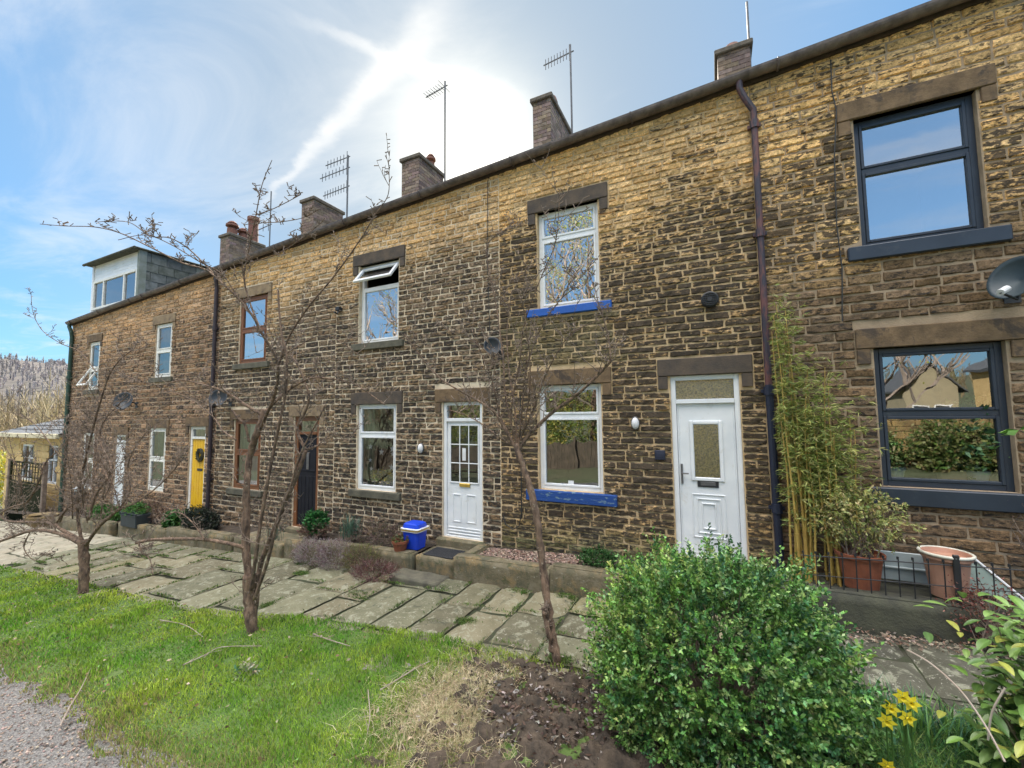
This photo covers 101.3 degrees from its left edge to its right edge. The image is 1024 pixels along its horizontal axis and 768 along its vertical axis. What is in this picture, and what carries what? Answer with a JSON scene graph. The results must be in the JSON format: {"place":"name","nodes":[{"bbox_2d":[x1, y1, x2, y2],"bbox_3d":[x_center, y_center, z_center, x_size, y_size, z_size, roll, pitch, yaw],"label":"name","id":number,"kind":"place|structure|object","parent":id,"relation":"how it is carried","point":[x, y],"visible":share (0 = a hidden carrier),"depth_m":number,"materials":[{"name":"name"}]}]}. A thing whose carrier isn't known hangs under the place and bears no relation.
{"place":"outdoors","nodes":[
{"label":"outdoors","id":0,"kind":"place"},
{"bbox_2d":[0,359,65,420],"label":"hill","id":1,"kind":"structure","parent":0,"point":[9,383],"depth_m":174.17,"materials":[{"name":"brown plant"}]},
{"bbox_2d":[0,353,67,411],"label":"hill woodland","id":2,"kind":"object","parent":1,"relation":"on","point":[27,365],"visible":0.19,"depth_m":185.06,"materials":[{"name":"plant"}]},
{"bbox_2d":[0,662,198,767],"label":"gravel track","id":3,"kind":"structure","parent":0,"point":[51,761],"depth_m":3.13,"materials":[{"name":"grey gravel"}]},
{"bbox_2d":[0,509,282,534],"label":"planting bed","id":4,"kind":"object","parent":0,"point":[232,528],"visible":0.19,"depth_m":9.33,"materials":[{"name":"soil"}]},
{"bbox_2d":[86,503,122,520],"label":"shrub","id":5,"kind":"object","parent":4,"relation":"on","point":[113,517],"visible":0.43,"depth_m":10.65,"materials":[{"name":"green plant"}]},
{"bbox_2d":[119,501,152,528],"bbox_3d":[-8.814,3.035,9.870,0.801,0.576,0.489,-3,-5,26],"label":"planter box","id":6,"kind":"object","parent":4,"relation":"on","point":[134,518],"visible":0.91,"depth_m":9.73,"materials":[{"name":"grey plastic"}]},
{"bbox_2d":[137,498,168,522],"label":"shrub","id":7,"kind":"object","parent":4,"relation":"on","point":[155,506],"visible":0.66,"depth_m":9.91,"materials":[{"name":"brown plant"}]},
{"bbox_2d":[161,509,191,527],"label":"leafy plant","id":8,"kind":"object","parent":4,"relation":"on","point":[174,518],"visible":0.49,"depth_m":9.16,"materials":[{"name":"green plant"}]},
{"bbox_2d":[178,504,223,529],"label":"shrub","id":9,"kind":"object","parent":4,"relation":"on","point":[212,519],"visible":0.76,"depth_m":8.84,"materials":[{"name":"green plant"}]},
{"bbox_2d":[302,533,435,551],"bbox_3d":[-2.571,2.696,7.178,2.800,0.163,0.680,-3,-5,26],"label":"planting bed","id":10,"kind":"object","parent":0,"point":[351,538],"visible":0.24,"depth_m":7.31,"materials":[{"name":"soil"}]},
{"bbox_2d":[296,521,332,539],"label":"shrub","id":11,"kind":"object","parent":10,"relation":"on","point":[307,535],"visible":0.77,"depth_m":7.40,"materials":[{"name":"brown plant"}]},
{"bbox_2d":[302,508,329,534],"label":"leafy plant","id":12,"kind":"object","parent":10,"relation":"on","point":[312,515],"visible":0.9,"depth_m":7.47,"materials":[{"name":"green plant"}]},
{"bbox_2d":[338,514,361,538],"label":"spiky plant","id":13,"kind":"object","parent":10,"relation":"on","point":[348,525],"visible":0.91,"depth_m":7.11,"materials":[{"name":"green plant"}]},
{"bbox_2d":[339,519,402,546],"bbox_3d":[-2.277,2.517,7.040,1.774,0.468,0.585,-3,-5,26],"label":"shrub","id":14,"kind":"object","parent":10,"relation":"on","point":[380,540],"visible":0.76,"depth_m":7.00,"materials":[{"name":"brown plant"}]},
{"bbox_2d":[400,520,428,549],"bbox_3d":[-1.520,2.357,6.577,0.366,0.385,0.326,-3,-5,26],"label":"storage tub","id":15,"kind":"object","parent":10,"relation":"on","point":[415,531],"visible":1,"depth_m":6.47,"materials":[{"name":"blue plastic"}]},
{"bbox_2d":[0,471,741,611],"bbox_3d":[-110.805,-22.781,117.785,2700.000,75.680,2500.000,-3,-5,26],"label":"ground","id":16,"kind":"structure","parent":0,"point":[15,520],"depth_m":17.13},
{"bbox_2d":[4,459,48,520],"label":"trellis gate","id":17,"kind":"structure","parent":16,"relation":"on","point":[39,493],"depth_m":13.40,"materials":[{"name":"brown wood"}]},
{"bbox_2d":[0,418,63,514],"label":"garden annexe","id":18,"kind":"structure","parent":16,"relation":"on","point":[45,453],"depth_m":14.23,"materials":[{"name":"stone"}]},
{"bbox_2d":[47,445,58,483],"bbox_3d":[-15.035,2.652,13.821,0.900,1.250,0.070,-3,-5,26],"label":"window","id":19,"kind":"structure","parent":18,"relation":"in","point":[50,450],"depth_m":13.85,"materials":[{"name":"clear glass"}]},
{"bbox_2d":[0,368,66,477],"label":"woodland","id":20,"kind":"object","parent":16,"relation":"on","point":[7,417],"visible":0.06,"depth_m":39.56,"materials":[{"name":"brown plant"}]},
{"bbox_2d":[41,515,117,536],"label":"stone kerb","id":21,"kind":"structure","parent":16,"relation":"on","point":[109,527],"depth_m":10.62,"materials":[{"name":"grey stone"}]},
{"bbox_2d":[58,215,265,514],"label":"terraced house","id":22,"kind":"structure","parent":16,"relation":"on","point":[122,279],"depth_m":12.61,"materials":[{"name":"stone"}]},
{"bbox_2d":[76,333,102,394],"bbox_3d":[-12.611,-0.600,12.557,0.970,1.800,0.376,-3,-5,26],"label":"window","id":23,"kind":"structure","parent":22,"relation":"in","point":[95,338],"depth_m":12.66,"materials":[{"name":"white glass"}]},
{"bbox_2d":[112,427,128,514],"bbox_3d":[-10.503,2.475,12.267,0.880,2.480,1.765,-3,-5,26],"label":"door","id":24,"kind":"structure","parent":22,"relation":"in","point":[126,429],"depth_m":11.66,"materials":[{"name":"white glass"}]},
{"bbox_2d":[113,392,138,409],"bbox_3d":[-10.226,0.453,11.147,0.353,0.479,0.496,-4,-5,36],"label":"satellite dish","id":25,"kind":"object","parent":22,"relation":"attached to","point":[128,404],"visible":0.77,"depth_m":11.15,"materials":[{"name":"black plastic"}]},
{"bbox_2d":[118,522,239,551],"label":"stone kerb","id":26,"kind":"structure","parent":16,"relation":"on","point":[159,531],"depth_m":8.83,"materials":[{"name":"grey stone"}]},
{"bbox_2d":[132,195,344,524],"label":"terraced house","id":27,"kind":"structure","parent":16,"relation":"on","point":[182,317],"depth_m":10.54,"materials":[{"name":"stone"}]},
{"bbox_2d":[146,419,169,491],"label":"window","id":28,"kind":"structure","parent":27,"relation":"in","point":[164,429],"depth_m":10.93,"materials":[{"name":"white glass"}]},
{"bbox_2d":[148,313,176,382],"bbox_3d":[-9.075,-0.921,11.014,1.100,1.760,0.239,-3,-5,26],"label":"window","id":29,"kind":"structure","parent":27,"relation":"in","point":[164,321],"depth_m":11.09,"materials":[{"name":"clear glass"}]},
{"bbox_2d":[185,417,208,510],"bbox_3d":[-7.182,2.112,10.673,0.970,2.540,1.765,-3,-5,26],"label":"door","id":30,"kind":"structure","parent":27,"relation":"in","point":[197,451],"depth_m":10.05,"materials":[{"name":"yellow paint"}]},
{"bbox_2d":[234,529,303,557],"bbox_3d":[-4.565,3.120,7.987,1.383,0.455,0.631,-3,-5,26],"label":"door step","id":31,"kind":"object","parent":16,"relation":"on","point":[278,549],"depth_m":7.79,"materials":[{"name":"grey stone"}]},
{"bbox_2d":[213,152,443,534],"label":"terraced house","id":32,"kind":"structure","parent":16,"relation":"on","point":[309,260],"depth_m":8.91,"materials":[{"name":"stone"}]},
{"bbox_2d":[208,390,231,406],"bbox_3d":[-6.470,0.315,9.363,0.283,0.399,0.434,-4,-5,35],"label":"satellite dish","id":33,"kind":"object","parent":32,"relation":"attached to","point":[215,397],"visible":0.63,"depth_m":9.36,"materials":[{"name":"black plastic"}]},
{"bbox_2d":[226,409,265,497],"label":"window","id":34,"kind":"structure","parent":32,"relation":"in","point":[254,481],"depth_m":9.29,"materials":[{"name":"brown wood"}]},
{"bbox_2d":[232,282,272,369],"bbox_3d":[-5.766,-1.266,9.383,1.260,1.860,0.165,-3,-5,26],"label":"window","id":35,"kind":"structure","parent":32,"relation":"in","point":[247,347],"depth_m":9.38,"materials":[{"name":"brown wood"}]},
{"bbox_2d":[285,405,324,534],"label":"door","id":36,"kind":"structure","parent":32,"relation":"in","point":[307,482],"depth_m":8.39,"materials":[{"name":"paint"}]},
{"bbox_2d":[320,151,349,216],"bbox_3d":[-5.498,-5.679,12.953,1.470,2.740,0.045,-3,-5,32],"label":"tv aerial","id":37,"kind":"object","parent":32,"relation":"attached to","point":[347,172],"visible":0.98,"depth_m":12.79,"materials":[{"name":"metal"}]},
{"bbox_2d":[284,537,417,571],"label":"stone kerb","id":38,"kind":"structure","parent":16,"relation":"on","point":[406,558],"depth_m":6.63,"materials":[{"name":"grey stone"}]},
{"bbox_2d":[390,534,408,551],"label":"potted plant","id":39,"kind":"object","parent":38,"relation":"on","point":[400,543],"visible":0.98,"depth_m":6.35,"materials":[{"name":"green plant"}]},
{"bbox_2d":[416,545,466,578],"bbox_3d":[-1.017,2.715,6.336,0.701,0.347,0.544,-3,-5,26],"label":"door step","id":40,"kind":"object","parent":16,"relation":"on","point":[436,565],"depth_m":6.12,"materials":[{"name":"beige stone"}]},
{"bbox_2d":[423,547,464,558],"bbox_3d":[-1.015,2.528,6.297,0.520,0.028,0.360,-3,-5,26],"label":"doormat","id":41,"kind":"object","parent":40,"relation":"on","point":[442,552],"visible":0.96,"depth_m":6.26,"materials":[{"name":"grey fabric"}]},
{"bbox_2d":[331,91,570,553],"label":"terraced house","id":42,"kind":"structure","parent":16,"relation":"on","point":[446,487],"depth_m":7.26,"materials":[{"name":"stone"}]},
{"bbox_2d":[348,391,402,500],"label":"window","id":43,"kind":"structure","parent":42,"relation":"in","point":[379,435],"depth_m":7.79,"materials":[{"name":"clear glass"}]},
{"bbox_2d":[351,244,405,350],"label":"window","id":44,"kind":"structure","parent":42,"relation":"in","point":[380,301],"depth_m":7.83,"materials":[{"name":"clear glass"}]},
{"bbox_2d":[371,466,392,485],"bbox_3d":[-2.322,1.754,7.662,0.741,0.492,0.309,-3,-5,26],"label":"flower bunch","id":45,"kind":"object","parent":42,"relation":"in","point":[379,471],"visible":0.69,"depth_m":7.66,"materials":[{"name":"beige plant"}]},
{"bbox_2d":[425,80,447,180],"bbox_3d":[-2.046,-6.283,11.239,0.773,3.620,0.481,-3,-5,26],"label":"tv aerial","id":46,"kind":"object","parent":42,"relation":"attached to","point":[444,89],"visible":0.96,"depth_m":11.15,"materials":[{"name":"metal"}]},
{"bbox_2d":[435,387,489,549],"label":"door","id":47,"kind":"structure","parent":42,"relation":"in","point":[463,501],"depth_m":6.80,"materials":[{"name":"white plastic"}]},
{"bbox_2d":[453,544,660,600],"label":"stone kerb","id":48,"kind":"structure","parent":16,"relation":"on","point":[470,565],"depth_m":5.41,"materials":[{"name":"beige stone"}]},
{"bbox_2d":[493,38,784,600],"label":"terraced house","id":49,"kind":"structure","parent":16,"relation":"on","point":[667,224],"depth_m":5.62,"materials":[{"name":"stone"}]},
{"bbox_2d":[484,337,504,359],"bbox_3d":[-0.243,-0.543,6.417,0.210,0.344,0.380,-4,-5,38],"label":"satellite dish","id":50,"kind":"object","parent":49,"relation":"attached to","point":[494,342],"visible":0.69,"depth_m":6.41,"materials":[{"name":"black plastic"}]},
{"bbox_2d":[543,44,573,133],"bbox_3d":[1.096,-6.325,9.740,0.774,3.020,0.045,-3,-5,31],"label":"tv aerial","id":51,"kind":"object","parent":49,"relation":"attached to","point":[560,57],"visible":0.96,"depth_m":9.65,"materials":[{"name":"metal"}]},
{"bbox_2d":[527,182,611,318],"bbox_3d":[0.829,-1.937,6.235,1.280,1.840,0.205,-3,-5,26],"label":"window","id":52,"kind":"structure","parent":49,"relation":"in","point":[577,234],"depth_m":6.25,"materials":[{"name":"clear glass"}]},
{"bbox_2d":[526,367,617,507],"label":"window","id":53,"kind":"structure","parent":49,"relation":"in","point":[570,438],"depth_m":6.30,"materials":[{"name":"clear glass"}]},
{"bbox_2d":[657,354,752,576],"bbox_3d":[2.428,0.980,5.228,1.090,2.640,0.265,-3,-5,26],"label":"door","id":54,"kind":"structure","parent":49,"relation":"in","point":[705,409],"depth_m":5.26,"materials":[{"name":"white plastic"}]},
{"bbox_2d":[749,0,1023,588],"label":"terraced house","id":55,"kind":"structure","parent":16,"relation":"on","point":[891,151],"depth_m":4.56,"materials":[{"name":"stone"}]},
{"bbox_2d":[887,419,920,476],"bbox_3d":[4.189,0.696,4.619,0.444,0.681,0.341,-3,-5,26],"label":"houseplant","id":56,"kind":"object","parent":55,"relation":"in","point":[898,471],"visible":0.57,"depth_m":4.55,"materials":[{"name":"green plant"}]},
{"bbox_2d":[836,63,1012,261],"bbox_3d":[4.356,-2.309,4.540,1.310,1.860,0.205,-3,-5,26],"label":"window","id":57,"kind":"structure","parent":55,"relation":"in","point":[918,180],"depth_m":4.54,"materials":[{"name":"clear glass"}]},
{"bbox_2d":[855,316,1023,513],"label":"window","id":58,"kind":"structure","parent":55,"relation":"in","point":[913,383],"depth_m":4.47,"materials":[{"name":"clear glass"}]},
{"bbox_2d":[936,470,966,479],"bbox_3d":[4.596,0.959,4.392,0.200,0.105,0.100,-3,-5,26],"label":"wooden box","id":59,"kind":"object","parent":55,"relation":"in","point":[953,474],"visible":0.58,"depth_m":4.36,"materials":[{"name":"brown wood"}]},
{"bbox_2d":[929,391,1009,480],"bbox_3d":[4.774,0.563,4.344,0.651,0.978,0.444,-3,-5,26],"label":"houseplant","id":60,"kind":"object","parent":55,"relation":"in","point":[977,471],"visible":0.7,"depth_m":4.32,"materials":[{"name":"green plant"}]},
{"bbox_2d":[986,256,1023,303],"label":"satellite dish","id":61,"kind":"object","parent":55,"relation":"attached to","point":[1005,281],"visible":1,"depth_m":3.98,"materials":[{"name":"grey metal"}]},
{"bbox_2d":[776,580,1023,652],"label":"stone kerb","id":62,"kind":"structure","parent":16,"relation":"on","point":[878,612],"depth_m":3.83,"materials":[{"name":"grey stone"}]},
{"bbox_2d":[801,550,1023,609],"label":"wire edging","id":63,"kind":"object","parent":62,"relation":"on","point":[912,562],"visible":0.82,"depth_m":3.88,"materials":[{"name":"black metal"}]},
{"bbox_2d":[906,649,1005,761],"bbox_3d":[2.074,1.429,1.943,0.096,0.251,0.479,-1,-4,7],"label":"dead stalk","id":64,"kind":"object","parent":16,"relation":"on","point":[989,734],"visible":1,"depth_m":1.80,"materials":[{"name":"brown plant"}]},
{"bbox_2d":[0,564,767,767],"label":"lawn","id":65,"kind":"structure","parent":0,"point":[566,750],"depth_m":3.65,"materials":[{"name":"green plant"}]},
{"bbox_2d":[0,288,192,594],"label":"bare fruit tree","id":66,"kind":"object","parent":65,"relation":"on","point":[84,558],"visible":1,"depth_m":6.19,"materials":[{"name":"brown plant"}]},
{"bbox_2d":[42,133,403,634],"bbox_3d":[-3.705,0.228,4.896,5.317,5.236,1.838,-3,-5,26],"label":"bare fruit tree","id":67,"kind":"object","parent":65,"relation":"on","point":[252,579],"visible":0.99,"depth_m":4.58,"materials":[{"name":"brown plant"}]},
{"bbox_2d":[2,580,486,760],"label":"fallen leaves","id":68,"kind":"object","parent":65,"relation":"on","point":[227,726],"visible":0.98,"depth_m":3.90,"materials":[{"name":"brown plant"}]},
{"bbox_2d":[229,657,261,680],"bbox_3d":[-2.364,2.556,3.720,0.261,0.229,0.213,-3,-5,26],"label":"primrose","id":69,"kind":"object","parent":65,"relation":"on","point":[252,664],"visible":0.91,"depth_m":3.73,"materials":[{"name":"white plant"}]},
{"bbox_2d":[308,637,601,767],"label":"straw","id":70,"kind":"object","parent":65,"relation":"on","point":[443,706],"visible":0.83,"depth_m":3.08,"materials":[{"name":"beige plant"}]},
{"bbox_2d":[0,0,930,363],"label":"sky","id":71,"kind":"structure","parent":0,"point":[173,110],"materials":[{"name":"blue"}]},
{"bbox_2d":[0,520,1023,723],"bbox_3d":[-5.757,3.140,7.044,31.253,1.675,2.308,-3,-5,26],"label":"path","id":72,"kind":"structure","parent":0,"point":[515,627],"depth_m":5.20,"materials":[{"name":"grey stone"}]},
{"bbox_2d":[22,512,59,527],"bbox_3d":[-13.002,3.766,11.600,0.952,0.300,0.670,-3,-5,26],"label":"trough","id":73,"kind":"object","parent":72,"relation":"on","point":[30,517],"visible":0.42,"depth_m":11.46,"materials":[{"name":"stone"}]},
{"bbox_2d":[290,534,332,567],"bbox_3d":[-3.371,2.828,7.034,0.891,0.577,0.552,-3,-5,26],"label":"heather","id":74,"kind":"object","parent":72,"relation":"on","point":[298,551],"visible":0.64,"depth_m":6.93,"materials":[{"name":"purple plant"}]},
{"bbox_2d":[310,537,353,570],"bbox_3d":[-2.865,2.764,6.765,0.908,0.636,0.593,-3,-5,26],"label":"heather","id":75,"kind":"object","parent":72,"relation":"on","point":[321,551],"visible":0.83,"depth_m":6.67,"materials":[{"name":"purple plant"}]},
{"bbox_2d":[340,541,382,575],"bbox_3d":[-2.281,2.720,6.482,0.931,0.571,0.530,-3,-5,26],"label":"heather","id":76,"kind":"object","parent":72,"relation":"on","point":[349,555],"visible":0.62,"depth_m":6.42,"materials":[{"name":"brown plant"}]},
{"bbox_2d":[344,554,401,583],"bbox_3d":[-2.001,2.770,6.149,1.047,0.439,0.671,-3,-5,26],"label":"heather","id":77,"kind":"object","parent":72,"relation":"on","point":[358,571],"visible":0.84,"depth_m":6.09,"materials":[{"name":"purple plant"}]},
{"bbox_2d":[1,542,757,700],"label":"weeds","id":78,"kind":"object","parent":72,"relation":"on","point":[465,620],"visible":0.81,"depth_m":5.51,"materials":[{"name":"green plant"}]},
{"bbox_2d":[389,568,449,588],"bbox_3d":[-1.312,2.788,5.932,0.851,0.188,0.331,-3,-5,26],"label":"door step","id":79,"kind":"object","parent":72,"relation":"on","point":[417,578],"depth_m":5.87,"materials":[{"name":"stone"}]},
{"bbox_2d":[384,148,627,666],"bbox_3d":[-0.090,0.271,3.961,2.095,4.523,1.300,-4,-6,42],"label":"bare fruit tree","id":80,"kind":"object","parent":72,"relation":"on","point":[546,609],"visible":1,"depth_m":3.90,"materials":[{"name":"brown plant"}]},
{"bbox_2d":[818,625,1017,660],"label":"dry leaves","id":81,"kind":"object","parent":72,"relation":"on","point":[960,647],"visible":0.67,"depth_m":3.66,"materials":[{"name":"brown plant"}]},
{"bbox_2d":[478,547,661,573],"bbox_3d":[0.691,2.360,5.644,2.570,0.161,0.620,-3,-5,26],"label":"planting bed","id":82,"kind":"object","parent":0,"point":[556,553],"visible":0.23,"depth_m":5.82,"materials":[{"name":"soil"}]},
{"bbox_2d":[479,547,592,565],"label":"bed pebbles","id":83,"kind":"object","parent":82,"relation":"on","point":[523,555],"visible":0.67,"depth_m":5.82,"materials":[{"name":"gravel"}]},
{"bbox_2d":[575,544,617,568],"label":"leafy plant","id":84,"kind":"object","parent":82,"relation":"on","point":[600,560],"visible":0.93,"depth_m":5.25,"materials":[{"name":"green plant"}]},
{"bbox_2d":[355,646,970,767],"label":"soil bed","id":85,"kind":"object","parent":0,"point":[611,755],"visible":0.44,"depth_m":2.80,"materials":[{"name":"brown soil"}]},
{"bbox_2d":[405,641,687,767],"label":"leaf litter","id":86,"kind":"object","parent":85,"relation":"on","point":[512,717],"visible":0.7,"depth_m":3.01,"materials":[{"name":"brown plant"}]},
{"bbox_2d":[576,522,904,767],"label":"box bush","id":87,"kind":"object","parent":85,"relation":"on","point":[796,685],"visible":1,"depth_m":2.46,"materials":[{"name":"green plant"}]},
{"bbox_2d":[877,712,896,761],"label":"daffodil","id":88,"kind":"object","parent":85,"relation":"on","point":[885,723],"visible":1,"depth_m":2.25,"materials":[{"name":"yellow plant"}]},
{"bbox_2d":[881,699,901,765],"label":"daffodil","id":89,"kind":"object","parent":85,"relation":"on","point":[889,710],"visible":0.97,"depth_m":2.25,"materials":[{"name":"yellow plant"}]},
{"bbox_2d":[893,689,913,767],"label":"daffodil","id":90,"kind":"object","parent":85,"relation":"on","point":[901,699],"visible":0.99,"depth_m":2.23,"materials":[{"name":"yellow plant"}]},
{"bbox_2d":[898,710,916,767],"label":"daffodil","id":91,"kind":"object","parent":85,"relation":"on","point":[908,720],"visible":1,"depth_m":2.21,"materials":[{"name":"yellow plant"}]},
{"bbox_2d":[859,673,959,751],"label":"daffodil leaves","id":92,"kind":"object","parent":85,"relation":"on","point":[929,725],"visible":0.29,"depth_m":2.54,"materials":[{"name":"green plant"}]},
{"bbox_2d":[903,696,921,767],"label":"daffodil","id":93,"kind":"object","parent":85,"relation":"on","point":[915,705],"visible":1,"depth_m":2.21,"materials":[{"name":"yellow plant"}]},
{"bbox_2d":[808,685,1021,767],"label":"undergrowth","id":94,"kind":"object","parent":85,"relation":"on","point":[933,759],"visible":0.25,"depth_m":2.42,"materials":[{"name":"green plant"}]},
{"bbox_2d":[863,676,972,748],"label":"daffodil leaves","id":95,"kind":"object","parent":85,"relation":"on","point":[892,697],"visible":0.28,"depth_m":2.68,"materials":[{"name":"green plant"}]},
{"bbox_2d":[877,662,981,758],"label":"daffodil leaves","id":96,"kind":"object","parent":85,"relation":"on","point":[943,720],"visible":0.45,"depth_m":2.56,"materials":[{"name":"green plant"}]},
{"bbox_2d":[894,681,1012,759],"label":"daffodil leaves","id":97,"kind":"object","parent":85,"relation":"on","point":[940,724],"visible":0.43,"depth_m":2.48,"materials":[{"name":"green plant"}]},
{"bbox_2d":[915,591,1023,767],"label":"laurel","id":98,"kind":"object","parent":85,"relation":"on","point":[1011,646],"visible":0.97,"depth_m":2.19,"materials":[{"name":"green plant"}]},
{"bbox_2d":[918,692,1020,761],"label":"daffodil leaves","id":99,"kind":"object","parent":85,"relation":"on","point":[971,730],"visible":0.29,"depth_m":2.51,"materials":[{"name":"green plant"}]},
{"bbox_2d":[767,569,1023,606],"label":"planting bed","id":100,"kind":"object","parent":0,"point":[908,589],"visible":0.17,"depth_m":4.14,"materials":[{"name":"brown soil"}]},
{"bbox_2d":[766,282,887,586],"bbox_3d":[3.344,0.488,4.456,1.028,3.251,0.654,-3,-5,26],"label":"bamboo","id":101,"kind":"object","parent":100,"relation":"on","point":[824,477],"visible":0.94,"depth_m":4.47,"materials":[{"name":"green plant"}]},
{"bbox_2d":[800,480,926,590],"bbox_3d":[3.482,1.487,4.187,0.981,1.055,0.752,-3,-5,26],"label":"potted shrub","id":102,"kind":"object","parent":100,"relation":"on","point":[863,551],"visible":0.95,"depth_m":4.11,"materials":[{"name":"green plant"}]},
{"bbox_2d":[876,550,927,583],"bbox_3d":[3.904,1.833,4.210,0.520,0.280,0.045,-3,-5,26],"label":"plastic sheet","id":103,"kind":"object","parent":100,"relation":"on","point":[891,571],"visible":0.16,"depth_m":4.20,"materials":[{"name":"plastic"}]},
{"bbox_2d":[916,545,976,604],"bbox_3d":[4.015,1.737,3.876,0.392,0.420,0.392,-3,-5,26],"label":"flower pot","id":104,"kind":"object","parent":100,"relation":"on","point":[955,558],"visible":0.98,"depth_m":3.80,"materials":[{"name":"orange plastic"}]},
{"bbox_2d":[935,568,1023,655],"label":"climber stems","id":105,"kind":"object","parent":100,"relation":"on","point":[987,632],"visible":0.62,"depth_m":3.52,"materials":[{"name":"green plant"}]},
{"bbox_2d":[969,559,1023,599],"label":"leaning sheet","id":106,"kind":"object","parent":100,"relation":"on","point":[985,573],"visible":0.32,"depth_m":3.85,"materials":[{"name":"white plastic"}]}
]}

